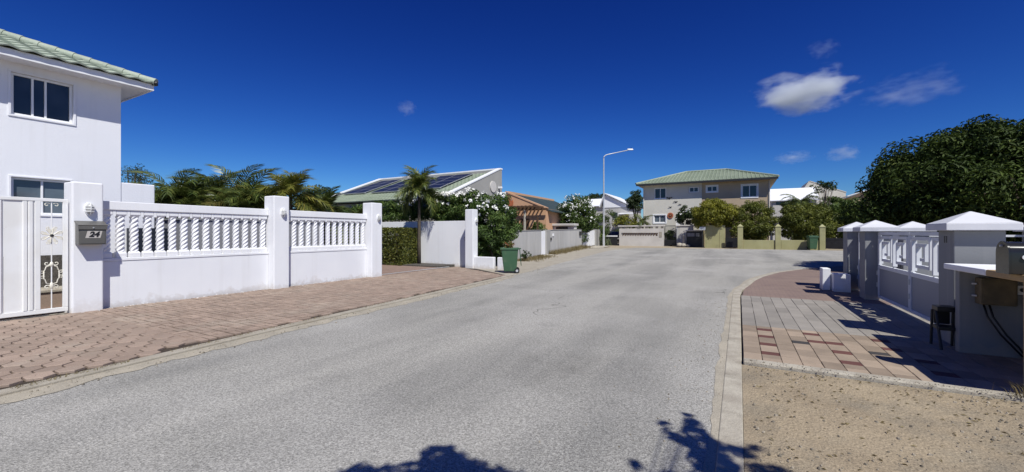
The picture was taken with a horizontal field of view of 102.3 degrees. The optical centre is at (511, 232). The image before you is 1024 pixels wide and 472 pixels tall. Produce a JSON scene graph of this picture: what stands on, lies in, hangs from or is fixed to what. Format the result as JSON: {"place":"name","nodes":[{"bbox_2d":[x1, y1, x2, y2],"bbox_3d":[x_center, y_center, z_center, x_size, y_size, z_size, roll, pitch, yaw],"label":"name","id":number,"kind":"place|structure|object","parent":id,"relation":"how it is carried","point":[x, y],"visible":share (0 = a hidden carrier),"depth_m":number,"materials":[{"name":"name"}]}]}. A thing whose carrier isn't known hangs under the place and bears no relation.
{"place":"outdoors","nodes":[
{"label":"outdoors","id":0,"kind":"place"},
{"bbox_2d":[3,312,63,319],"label":"yard","id":1,"kind":"structure","parent":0,"point":[31,316],"depth_m":7.88,"materials":[{"name":"grey concrete"}]},
{"bbox_2d":[0,29,157,308],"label":"house","id":2,"kind":"structure","parent":1,"relation":"on","point":[60,117],"depth_m":9.32,"materials":[{"name":"white paint"}]},
{"bbox_2d":[11,177,68,214],"bbox_3d":[-10.471,-0.795,9.157,0.065,0.784,0.874,0,0,29],"label":"window","id":3,"kind":"structure","parent":2,"relation":"in","point":[20,187],"depth_m":9.17,"materials":[{"name":"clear glass"}]},
{"bbox_2d":[11,72,71,123],"bbox_3d":[-10.459,-2.970,9.179,0.065,0.894,0.924,0,0,29],"label":"window","id":4,"kind":"structure","parent":2,"relation":"in","point":[34,97],"depth_m":9.16,"materials":[{"name":"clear glass"}]},
{"bbox_2d":[121,182,153,252],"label":"side wall","id":5,"kind":"structure","parent":1,"relation":"on","point":[137,193],"depth_m":10.56,"materials":[{"name":"white paint"}]},
{"bbox_2d":[127,228,166,252],"bbox_3d":[-9.400,0.740,10.628,0.315,1.720,0.730,0,0,29],"label":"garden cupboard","id":6,"kind":"object","parent":1,"relation":"on","point":[140,241],"visible":0.22,"depth_m":10.42,"materials":[{"name":"grey paint"}]},
{"bbox_2d":[121,168,231,218],"bbox_3d":[-11.964,-0.313,15.339,4.548,3.963,4.193,0,0,-2],"label":"palm tree","id":7,"kind":"object","parent":1,"relation":"on","point":[161,188],"visible":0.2,"depth_m":14.62,"materials":[{"name":"green plant"}]},
{"bbox_2d":[154,173,260,227],"bbox_3d":[-11.108,-0.266,14.884,4.633,3.863,3.680,0,0,2],"label":"palm tree","id":8,"kind":"object","parent":1,"relation":"on","point":[196,193],"visible":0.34,"depth_m":14.71,"materials":[{"name":"green plant"}]},
{"bbox_2d":[176,185,259,206],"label":"palm tree","id":9,"kind":"object","parent":1,"relation":"on","point":[233,193],"visible":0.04,"depth_m":15.68,"materials":[{"name":"green plant"}]},
{"bbox_2d":[171,164,271,202],"bbox_3d":[-11.863,-0.600,17.435,4.226,4.542,6.004,0,0,-40],"label":"palm tree","id":10,"kind":"object","parent":1,"relation":"on","point":[224,178],"visible":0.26,"depth_m":16.36,"materials":[{"name":"green plant"}]},
{"bbox_2d":[198,200,249,219],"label":"palm tree","id":11,"kind":"object","parent":1,"relation":"on","point":[209,203],"visible":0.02,"depth_m":14.02,"materials":[{"name":"green plant"}]},
{"bbox_2d":[154,218,318,250],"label":"garden shed","id":12,"kind":"structure","parent":1,"relation":"on","point":[166,224],"depth_m":12.21,"materials":[{"name":"grey paint"}]},
{"bbox_2d":[219,226,241,248],"bbox_3d":[-8.475,0.700,12.476,0.015,1.800,0.900,0,0,29],"label":"door","id":13,"kind":"structure","parent":12,"relation":"in","point":[221,228],"depth_m":12.43,"materials":[{"name":"grey paint"}]},
{"bbox_2d":[200,167,296,219],"bbox_3d":[-9.931,-0.418,15.842,3.757,4.161,3.669,0,0,-25],"label":"palm tree","id":14,"kind":"object","parent":1,"relation":"on","point":[249,189],"visible":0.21,"depth_m":15.29,"materials":[{"name":"green plant"}]},
{"bbox_2d":[243,169,334,211],"bbox_3d":[-8.634,-0.461,16.020,2.971,4.222,3.349,0,0,29],"label":"palm tree","id":15,"kind":"object","parent":1,"relation":"on","point":[290,187],"visible":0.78,"depth_m":15.70,"materials":[{"name":"green plant"}]},
{"bbox_2d":[293,190,336,244],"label":"palm tree","id":16,"kind":"object","parent":1,"relation":"on","point":[311,193],"visible":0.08,"depth_m":17.47,"materials":[{"name":"green plant"}]},
{"bbox_2d":[295,185,355,244],"bbox_3d":[-7.967,-0.177,17.734,2.400,3.665,2.830,0,0,-24],"label":"palm tree","id":17,"kind":"object","parent":1,"relation":"on","point":[330,198],"visible":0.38,"depth_m":17.33,"materials":[{"name":"green plant"}]},
{"bbox_2d":[0,267,504,389],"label":"sidewalk","id":18,"kind":"structure","parent":0,"point":[66,346],"depth_m":7.26,"materials":[{"name":"brown brick"}]},
{"bbox_2d":[0,196,67,317],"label":"entrance gate","id":19,"kind":"structure","parent":18,"relation":"on","point":[20,256],"depth_m":7.51,"materials":[{"name":"white metal"}]},
{"bbox_2d":[64,181,102,312],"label":"gate pillar","id":20,"kind":"structure","parent":18,"relation":"on","point":[85,278],"depth_m":8.12,"materials":[{"name":"white paint"}]},
{"bbox_2d":[84,203,94,214],"bbox_3d":[-8.346,-0.470,8.160,0.108,0.250,0.150,0,0,29],"label":"wall lamp","id":21,"kind":"object","parent":20,"relation":"attached to","point":[89,208],"visible":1,"depth_m":8.13,"materials":[{"name":"white glass"}]},
{"bbox_2d":[74,221,107,244],"bbox_3d":[-8.297,-0.003,8.130,0.224,0.465,0.425,0,0,29],"label":"letterbox","id":22,"kind":"object","parent":20,"relation":"attached to","point":[90,232],"visible":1,"depth_m":8.06,"materials":[{"name":"black metal"}]},
{"bbox_2d":[80,231,104,243],"bbox_3d":[-8.226,0.085,8.091,0.005,0.250,0.355,0,0,29],"label":"door","id":23,"kind":"structure","parent":22,"relation":"in","point":[83,240],"depth_m":8.05,"materials":[{"name":"grey metal"}]},
{"bbox_2d":[265,196,288,288],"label":"gate pillar","id":24,"kind":"structure","parent":18,"relation":"on","point":[277,234],"depth_m":11.51,"materials":[{"name":"white paint"}]},
{"bbox_2d":[363,203,381,276],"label":"gate pillar","id":25,"kind":"structure","parent":18,"relation":"on","point":[373,233],"depth_m":14.55,"materials":[{"name":"white paint"}]},
{"bbox_2d":[382,265,440,274],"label":"driveway","id":26,"kind":"structure","parent":0,"point":[387,269],"depth_m":17.96,"materials":[{"name":"beige brick"}]},
{"bbox_2d":[329,168,502,244],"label":"house","id":27,"kind":"structure","parent":0,"point":[489,181],"depth_m":26.81,"materials":[{"name":"green tile"},{"name":"white paint"},{"name":"solar panel glass"}]},
{"bbox_2d":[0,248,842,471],"bbox_3d":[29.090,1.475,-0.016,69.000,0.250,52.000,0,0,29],"label":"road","id":28,"kind":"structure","parent":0,"point":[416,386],"depth_m":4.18,"materials":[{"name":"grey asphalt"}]},
{"bbox_2d":[0,276,514,403],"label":"gutter dust","id":29,"kind":"object","parent":28,"relation":"on","point":[27,394],"visible":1,"depth_m":5.36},
{"bbox_2d":[4,266,549,402],"bbox_3d":[-1.525,1.586,11.695,0.949,0.016,21.095,0,0,24],"label":"kerb grit","id":30,"kind":"object","parent":28,"relation":"on","point":[267,335],"visible":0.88,"depth_m":6.06,"materials":[{"name":"stone"}]},
{"bbox_2d":[482,296,740,467],"bbox_3d":[2.144,1.593,5.952,2.103,0.011,9.514,0,0,29],"label":"road grit","id":31,"kind":"object","parent":28,"relation":"on","point":[680,384],"visible":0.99,"depth_m":4.30,"materials":[{"name":"gravel"}]},
{"bbox_2d":[703,266,834,471],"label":"gutter dust","id":32,"kind":"object","parent":28,"relation":"on","point":[710,456],"visible":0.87,"depth_m":4.12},
{"bbox_2d":[0,0,1023,217],"label":"sky","id":33,"kind":"structure","parent":0,"point":[354,93],"materials":[{"name":"blue"}]},
{"bbox_2d":[480,248,627,274],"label":"verge","id":34,"kind":"structure","parent":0,"point":[527,266],"depth_m":22.57,"materials":[{"name":"sandy soil"},{"name":"dry grass"}]},
{"bbox_2d":[465,209,477,267],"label":"gate pillar","id":35,"kind":"structure","parent":34,"relation":"on","point":[471,238],"depth_m":18.56,"materials":[{"name":"white paint"}]},
{"bbox_2d":[474,256,494,268],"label":"wall","id":36,"kind":"structure","parent":34,"relation":"on","point":[484,262],"depth_m":18.24,"materials":[{"name":"white paint"}]},
{"bbox_2d":[456,192,522,262],"bbox_3d":[-1.287,-0.168,20.059,3.558,3.750,2.593,0,0,29],"label":"oleander bush","id":37,"kind":"object","parent":34,"relation":"on","point":[497,213],"visible":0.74,"depth_m":19.38,"materials":[{"name":"green plant"}]},
{"bbox_2d":[500,241,521,272],"bbox_3d":[-0.039,0.966,16.584,0.839,1.268,0.620,0,0,1],"label":"wheelie bin","id":38,"kind":"object","parent":34,"relation":"on","point":[509,251],"visible":1,"depth_m":16.33,"materials":[{"name":"green plastic"}]},
{"bbox_2d":[517,254,557,261],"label":"dry weeds","id":39,"kind":"object","parent":34,"relation":"on","point":[538,257],"visible":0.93,"depth_m":24.06,"materials":[{"name":"beige plant"}]},
{"bbox_2d":[548,244,593,254],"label":"dry weeds","id":40,"kind":"object","parent":34,"relation":"on","point":[570,249],"visible":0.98,"depth_m":31.31,"materials":[{"name":"beige plant"}]},
{"bbox_2d":[461,243,842,466],"bbox_3d":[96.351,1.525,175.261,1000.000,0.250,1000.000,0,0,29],"label":"ground","id":41,"kind":"structure","parent":0,"point":[618,246],"depth_m":39.27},
{"bbox_2d":[121,163,153,184],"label":"tree","id":42,"kind":"object","parent":41,"relation":"on","point":[139,178],"visible":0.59,"depth_m":30.84,"materials":[{"name":"green plant"}]},
{"bbox_2d":[103,201,268,308],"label":"balustrade wall","id":43,"kind":"structure","parent":41,"relation":"on","point":[134,276],"depth_m":9.71,"materials":[{"name":"white paint"}]},
{"bbox_2d":[0,275,511,396],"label":"kerb","id":44,"kind":"structure","parent":41,"relation":"on","point":[8,391],"depth_m":5.58,"materials":[{"name":"concrete"}]},
{"bbox_2d":[10,291,434,388],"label":"kerb grass","id":45,"kind":"structure","parent":44,"relation":"on","point":[77,372],"depth_m":4.82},
{"bbox_2d":[289,210,366,285],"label":"balustrade wall","id":46,"kind":"structure","parent":41,"relation":"on","point":[320,262],"depth_m":13.16,"materials":[{"name":"white paint"}]},
{"bbox_2d":[326,187,486,242],"bbox_3d":[-6.624,-0.312,22.746,12.298,3.831,1.504,0,0,29],"label":"flowering hedge","id":47,"kind":"object","parent":41,"relation":"on","point":[394,213],"visible":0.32,"depth_m":21.50,"materials":[{"name":"green plant"}]},
{"bbox_2d":[359,221,464,266],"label":"boundary wall","id":48,"kind":"structure","parent":41,"relation":"on","point":[442,242],"depth_m":20.18,"materials":[{"name":"white paint"}]},
{"bbox_2d":[383,262,454,267],"bbox_3d":[-5.740,1.580,20.592,6.100,0.140,1.340,0,0,29],"label":"planting bed","id":49,"kind":"object","parent":41,"relation":"on","point":[433,265],"visible":0.21,"depth_m":19.57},
{"bbox_2d":[343,227,417,265],"bbox_3d":[-6.700,0.651,20.975,4.220,1.909,1.558,0,0,29],"label":"clipped hedge","id":50,"kind":"object","parent":49,"relation":"on","point":[407,250],"visible":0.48,"depth_m":19.91,"materials":[{"name":"green plant"}]},
{"bbox_2d":[394,164,444,263],"bbox_3d":[-4.487,-0.892,20.297,2.334,4.985,3.179,0,0,8],"label":"palm tree","id":51,"kind":"object","parent":49,"relation":"on","point":[418,183],"visible":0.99,"depth_m":20.08,"materials":[{"name":"green plant"}]},
{"bbox_2d":[432,193,467,220],"bbox_3d":[-3.100,-0.179,21.400,2.564,3.766,1.802,0,0,29],"label":"oleander bush","id":52,"kind":"object","parent":41,"relation":"on","point":[452,203],"visible":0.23,"depth_m":20.89,"materials":[{"name":"green plant"}]},
{"bbox_2d":[510,205,547,229],"bbox_3d":[0.963,-0.313,34.732,3.706,3.830,2.000,0,0,29],"label":"pergola","id":53,"kind":"object","parent":41,"relation":"on","point":[525,208],"visible":0.68,"depth_m":34.03,"materials":[{"name":"wood"}]},
{"bbox_2d":[505,191,581,229],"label":"house","id":54,"kind":"structure","parent":41,"relation":"on","point":[549,217],"depth_m":36.12,"materials":[{"name":"paint"}]},
{"bbox_2d":[512,229,609,259],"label":"roadside wall","id":55,"kind":"structure","parent":41,"relation":"on","point":[536,242],"depth_m":28.81,"materials":[{"name":"white paint"}]},
{"bbox_2d":[603,148,632,245],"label":"street lamp","id":56,"kind":"object","parent":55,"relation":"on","point":[603,197],"visible":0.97,"depth_m":41.63,"materials":[{"name":"metal"}]},
{"bbox_2d":[552,223,578,229],"bbox_3d":[4.574,0.400,36.057,2.275,2.399,1.000,0,0,29],"label":"gate canopy","id":57,"kind":"object","parent":41,"relation":"on","point":[565,226],"visible":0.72,"depth_m":35.64,"materials":[{"name":"white paint"}]},
{"bbox_2d":[556,193,597,242],"bbox_3d":[5.879,-1.063,38.072,4.433,5.142,3.868,0,0,29],"label":"oleander bush","id":58,"kind":"object","parent":41,"relation":"on","point":[575,208],"visible":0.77,"depth_m":37.01,"materials":[{"name":"green plant"}]},
{"bbox_2d":[588,199,602,240],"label":"house","id":59,"kind":"structure","parent":41,"relation":"on","point":[595,203],"depth_m":69.74,"materials":[{"name":"white paint"}]},
{"bbox_2d":[594,213,609,240],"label":"shrub","id":60,"kind":"object","parent":41,"relation":"on","point":[600,216],"visible":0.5,"depth_m":44.00,"materials":[{"name":"green plant"}]},
{"bbox_2d":[601,209,628,234],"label":"shrub","id":61,"kind":"object","parent":41,"relation":"on","point":[608,218],"visible":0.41,"depth_m":53.60,"materials":[{"name":"green plant"}]},
{"bbox_2d":[599,193,640,234],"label":"house","id":62,"kind":"structure","parent":41,"relation":"on","point":[617,205],"depth_m":64.40,"materials":[{"name":"white paint"}]},
{"bbox_2d":[611,214,640,228],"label":"shrub","id":63,"kind":"object","parent":41,"relation":"on","point":[620,220],"visible":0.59,"depth_m":46.12,"materials":[{"name":"green plant"}]},
{"bbox_2d":[625,189,642,220],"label":"tree","id":64,"kind":"object","parent":41,"relation":"on","point":[634,200],"visible":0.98,"depth_m":54.47,"materials":[{"name":"green plant"}]},
{"bbox_2d":[618,225,664,245],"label":"front wall","id":65,"kind":"structure","parent":41,"relation":"on","point":[651,236],"depth_m":43.79,"materials":[{"name":"paint"}]},
{"bbox_2d":[633,214,654,228],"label":"palm tree","id":66,"kind":"object","parent":41,"relation":"on","point":[641,220],"visible":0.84,"depth_m":44.84,"materials":[{"name":"green plant"}]},
{"bbox_2d":[675,204,694,224],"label":"tree","id":67,"kind":"object","parent":41,"relation":"on","point":[682,215],"visible":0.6,"depth_m":42.37,"materials":[{"name":"green plant"}]},
{"bbox_2d":[679,225,693,242],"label":"meter wall","id":68,"kind":"structure","parent":41,"relation":"on","point":[682,229],"depth_m":41.89,"materials":[{"name":"white paint"}]},
{"bbox_2d":[685,230,703,246],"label":"meter cupboard","id":69,"kind":"object","parent":41,"relation":"on","point":[693,238],"visible":0.81,"depth_m":40.02,"materials":[{"name":"grey plastic"}]},
{"bbox_2d":[635,168,779,245],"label":"house","id":70,"kind":"structure","parent":41,"relation":"on","point":[692,189],"depth_m":43.84,"materials":[{"name":"green tile"},{"name":"beige painted render"},{"name":"window glass"}]},
{"bbox_2d":[654,215,665,222],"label":"window","id":71,"kind":"structure","parent":70,"relation":"in","point":[657,218],"depth_m":45.34,"materials":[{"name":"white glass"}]},
{"bbox_2d":[655,188,666,198],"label":"window","id":72,"kind":"structure","parent":70,"relation":"in","point":[660,193],"depth_m":45.31,"materials":[{"name":"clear glass"}]},
{"bbox_2d":[742,185,756,196],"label":"window","id":73,"kind":"structure","parent":70,"relation":"in","point":[747,190],"depth_m":41.27,"materials":[{"name":"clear glass"}]},
{"bbox_2d":[705,225,724,247],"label":"front wall","id":74,"kind":"structure","parent":41,"relation":"on","point":[714,237],"depth_m":38.10,"materials":[{"name":"yellow paint"}]},
{"bbox_2d":[690,197,740,228],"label":"tree","id":75,"kind":"object","parent":41,"relation":"on","point":[720,212],"visible":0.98,"depth_m":37.97,"materials":[{"name":"green plant"}]},
{"bbox_2d":[725,238,737,246],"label":"solid gate","id":76,"kind":"structure","parent":41,"relation":"on","point":[731,242],"depth_m":37.16,"materials":[{"name":"black metal"}]},
{"bbox_2d":[737,224,742,248],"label":"wall pillar","id":77,"kind":"structure","parent":41,"relation":"on","point":[740,236],"depth_m":35.86,"materials":[{"name":"yellow paint"}]},
{"bbox_2d":[732,200,779,239],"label":"tree","id":78,"kind":"object","parent":41,"relation":"on","point":[763,227],"visible":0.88,"depth_m":36.86,"materials":[{"name":"green plant"}]},
{"bbox_2d":[743,240,774,248],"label":"wall","id":79,"kind":"structure","parent":41,"relation":"on","point":[758,244],"depth_m":35.28,"materials":[{"name":"yellow paint"}]},
{"bbox_2d":[715,267,819,471],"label":"kerb","id":80,"kind":"structure","parent":41,"relation":"on","point":[731,438],"depth_m":3.84,"materials":[{"name":"concrete"}]},
{"bbox_2d":[775,224,780,249],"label":"wall pillar","id":81,"kind":"structure","parent":41,"relation":"on","point":[777,236],"depth_m":34.55,"materials":[{"name":"yellow paint"}]},
{"bbox_2d":[773,205,789,239],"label":"house","id":82,"kind":"structure","parent":41,"relation":"on","point":[776,208],"depth_m":58.91,"materials":[{"name":"white paint"}]},
{"bbox_2d":[774,199,810,237],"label":"tree","id":83,"kind":"object","parent":41,"relation":"on","point":[784,204],"visible":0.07,"depth_m":42.18,"materials":[{"name":"green plant"}]},
{"bbox_2d":[770,187,818,239],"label":"house","id":84,"kind":"structure","parent":41,"relation":"on","point":[797,193],"depth_m":61.55,"materials":[{"name":"white paint"}]},
{"bbox_2d":[781,240,818,249],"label":"wall","id":85,"kind":"structure","parent":41,"relation":"on","point":[793,244],"depth_m":34.03,"materials":[{"name":"yellow paint"}]},
{"bbox_2d":[779,192,822,206],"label":"palm tree","id":86,"kind":"object","parent":41,"relation":"on","point":[802,201],"visible":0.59,"depth_m":39.26,"materials":[{"name":"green plant"}]},
{"bbox_2d":[771,202,843,243],"bbox_3d":[25.342,-0.576,35.453,4.250,4.070,4.314,0,0,-7],"label":"tree","id":87,"kind":"object","parent":41,"relation":"on","point":[794,218],"visible":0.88,"depth_m":34.56,"materials":[{"name":"green plant"}]},
{"bbox_2d":[806,236,818,249],"bbox_3d":[24.067,0.786,33.066,0.664,1.129,0.873,0,0,19],"label":"wheelie bin","id":88,"kind":"object","parent":41,"relation":"on","point":[812,241],"visible":1,"depth_m":32.77,"materials":[{"name":"green plastic"}]},
{"bbox_2d":[818,224,824,249],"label":"wall pillar","id":89,"kind":"structure","parent":41,"relation":"on","point":[821,227],"depth_m":33.13,"materials":[{"name":"yellow paint"}]},
{"bbox_2d":[809,180,837,248],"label":"papaya tree","id":90,"kind":"object","parent":41,"relation":"on","point":[828,185],"visible":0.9,"depth_m":35.95,"materials":[{"name":"green plant"}]},
{"bbox_2d":[801,181,845,237],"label":"house","id":91,"kind":"structure","parent":41,"relation":"on","point":[839,193],"depth_m":70.75,"materials":[{"name":"white paint"}]},
{"bbox_2d":[820,267,830,289],"bbox_3d":[8.726,1.300,11.493,0.180,0.640,0.450,0,0,29],"label":"masonry stub","id":92,"kind":"object","parent":41,"relation":"on","point":[825,278],"visible":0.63,"depth_m":11.31,"materials":[{"name":"white paint"}]},
{"bbox_2d":[826,238,842,248],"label":"driveway gate","id":93,"kind":"structure","parent":41,"relation":"on","point":[835,243],"depth_m":33.34,"materials":[{"name":"black metal"}]},
{"bbox_2d":[806,196,863,237],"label":"tree","id":94,"kind":"object","parent":41,"relation":"on","point":[836,201],"visible":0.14,"depth_m":36.59,"materials":[{"name":"green plant"}]},
{"bbox_2d":[831,273,850,292],"bbox_3d":[8.855,1.360,11.125,0.360,0.520,0.530,0,0,29],"label":"masonry stub","id":95,"kind":"object","parent":41,"relation":"on","point":[840,282],"visible":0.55,"depth_m":10.91,"materials":[{"name":"white paint"}]},
{"bbox_2d":[853,220,900,300],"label":"gate pillar","id":96,"kind":"structure","parent":41,"relation":"on","point":[868,261],"depth_m":9.65,"materials":[{"name":"grey paint"}]},
{"bbox_2d":[876,232,938,323],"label":"double gate","id":97,"kind":"structure","parent":96,"relation":"attached to","point":[910,290],"depth_m":7.75,"materials":[{"name":"metal"}]},
{"bbox_2d":[743,358,1023,401],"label":"concrete edging","id":98,"kind":"object","parent":41,"relation":"on","point":[911,383],"visible":0.56,"depth_m":4.34,"materials":[{"name":"grey concrete"}]},
{"bbox_2d":[749,359,1017,397],"bbox_3d":[4.379,1.540,4.123,3.489,0.010,0.303,0,0,29],"label":"kerb spill","id":99,"kind":"object","parent":98,"relation":"on","point":[877,377],"visible":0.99,"depth_m":4.39,"materials":[{"name":"stone"}]},
{"bbox_2d":[832,114,1023,241],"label":"mango tree","id":100,"kind":"object","parent":41,"relation":"on","point":[956,170],"visible":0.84,"depth_m":13.80,"materials":[{"name":"green plant"}]},
{"bbox_2d":[742,266,892,304],"bbox_3d":[11.244,1.528,14.101,4.087,0.077,13.117,0,0,43],"label":"apron","id":101,"kind":"object","parent":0,"point":[800,284],"visible":0.55,"depth_m":11.39,"materials":[{"name":"brick"}]},
{"bbox_2d":[837,222,876,290],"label":"gate pillar","id":102,"kind":"structure","parent":101,"relation":"on","point":[850,250],"depth_m":11.23,"materials":[{"name":"grey paint"}]},
{"bbox_2d":[741,295,1023,392],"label":"driveway apron","id":103,"kind":"object","parent":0,"point":[884,340],"visible":0.84,"depth_m":5.75,"materials":[{"name":"beige tile"}]},
{"bbox_2d":[929,304,955,349],"bbox_3d":[5.889,1.280,5.584,0.242,0.560,0.371,0,0,29],"label":"step stool","id":104,"kind":"object","parent":103,"relation":"on","point":[940,314],"visible":0.8,"depth_m":5.66,"materials":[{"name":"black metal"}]},
{"bbox_2d":[926,211,1022,345],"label":"gate pillar","id":105,"kind":"structure","parent":103,"relation":"on","point":[970,237],"depth_m":5.64,"materials":[{"name":"grey paint"}]},
{"bbox_2d":[944,263,1023,386],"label":"meter shelter","id":106,"kind":"object","parent":103,"relation":"on","point":[989,309],"visible":0.9,"depth_m":5.20,"materials":[{"name":"grey paint"}]},
{"bbox_2d":[996,241,1023,274],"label":"mailbox","id":107,"kind":"object","parent":106,"relation":"on","point":[1009,257],"visible":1,"depth_m":4.06,"materials":[{"name":"black metal"}]},
{"bbox_2d":[996,241,1010,273],"bbox_3d":[4.953,0.246,4.158,0.014,0.327,0.236,0,0,29],"label":"door","id":108,"kind":"structure","parent":107,"relation":"in","point":[1003,254],"depth_m":4.14,"materials":[{"name":"black metal"}]},
{"bbox_2d":[742,365,1023,471],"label":"sandy lot","id":109,"kind":"structure","parent":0,"point":[858,406],"depth_m":3.32,"materials":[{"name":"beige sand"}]},
{"bbox_2d":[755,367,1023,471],"bbox_3d":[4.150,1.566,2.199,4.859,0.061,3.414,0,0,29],"label":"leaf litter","id":110,"kind":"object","parent":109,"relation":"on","point":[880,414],"visible":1,"depth_m":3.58,"materials":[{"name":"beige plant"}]},
{"bbox_2d":[892,221,936,274],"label":"gate pillar","id":111,"kind":"structure","parent":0,"point":[912,226],"depth_m":10.58,"materials":[{"name":"grey paint"}]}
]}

